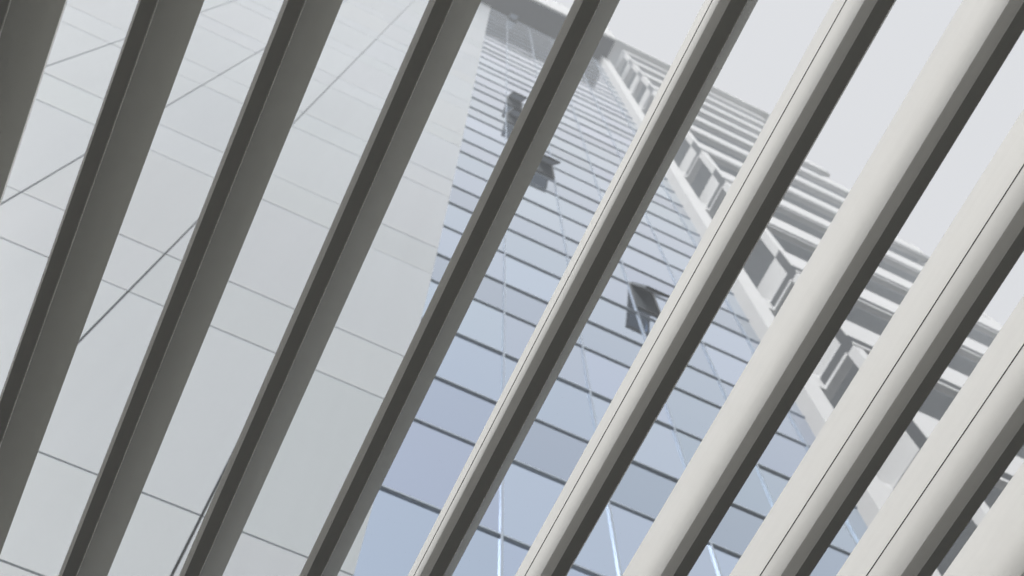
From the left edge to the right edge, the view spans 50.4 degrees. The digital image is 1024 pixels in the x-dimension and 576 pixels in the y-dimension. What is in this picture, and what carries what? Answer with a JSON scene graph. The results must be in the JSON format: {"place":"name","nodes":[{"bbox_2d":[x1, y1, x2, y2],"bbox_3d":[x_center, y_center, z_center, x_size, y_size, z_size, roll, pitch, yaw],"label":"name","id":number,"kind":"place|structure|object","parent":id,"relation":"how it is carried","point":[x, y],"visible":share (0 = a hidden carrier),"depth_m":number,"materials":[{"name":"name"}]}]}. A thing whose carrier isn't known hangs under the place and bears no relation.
{"place":"outdoors","nodes":[
{"label":"outdoors","id":0,"kind":"place"},
{"bbox_2d":[553,0,1023,325],"label":"sky","id":1,"kind":"structure","parent":0,"point":[777,34],"materials":[{"name":"white"}]},
{"label":"ground","id":2,"kind":"structure","parent":0,"visible":0},
{"bbox_2d":[78,8,406,575],"bbox_3d":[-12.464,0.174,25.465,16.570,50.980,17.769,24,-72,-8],"label":"cable","id":3,"kind":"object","parent":2,"relation":"on","point":[194,529],"depth_m":7.36,"materials":[{"name":"grey metal"}]},
{"bbox_2d":[0,0,490,575],"bbox_3d":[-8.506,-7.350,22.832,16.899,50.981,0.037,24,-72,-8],"label":"wall","id":4,"kind":"structure","parent":3,"relation":"attached to","point":[362,56],"depth_m":10.49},
{"bbox_2d":[353,8,867,575],"bbox_3d":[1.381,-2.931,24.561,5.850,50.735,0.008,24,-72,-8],"label":"glass facade","id":5,"kind":"structure","parent":3,"relation":"attached to","point":[429,462],"depth_m":12.71,"materials":[{"name":"blue glass"}]},
{"bbox_2d":[381,8,859,575],"bbox_3d":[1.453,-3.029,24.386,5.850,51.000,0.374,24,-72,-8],"label":"window frames","id":6,"kind":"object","parent":3,"relation":"attached to","point":[643,298],"visible":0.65,"depth_m":16.06,"materials":[{"name":"grey metal"}]},
{"bbox_2d":[481,0,769,120],"bbox_3d":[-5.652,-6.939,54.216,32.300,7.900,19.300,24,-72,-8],"label":"roof parapet","id":7,"kind":"structure","parent":3,"relation":"on","point":[547,17],"depth_m":48.50,"materials":[{"name":"white concrete"}]},
{"bbox_2d":[599,49,1023,575],"bbox_3d":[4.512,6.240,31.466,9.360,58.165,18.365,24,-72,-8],"label":"balconies","id":8,"kind":"structure","parent":3,"relation":"attached to","point":[717,144],"depth_m":24.95,"materials":[{"name":"white concrete"}]},
{"bbox_2d":[0,0,1023,575],"bbox_3d":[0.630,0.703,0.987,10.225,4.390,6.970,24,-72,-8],"label":"pergola","id":9,"kind":"object","parent":2,"relation":"on","point":[952,476],"visible":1,"depth_m":2.75,"materials":[{"name":"grey metal"}]}
]}

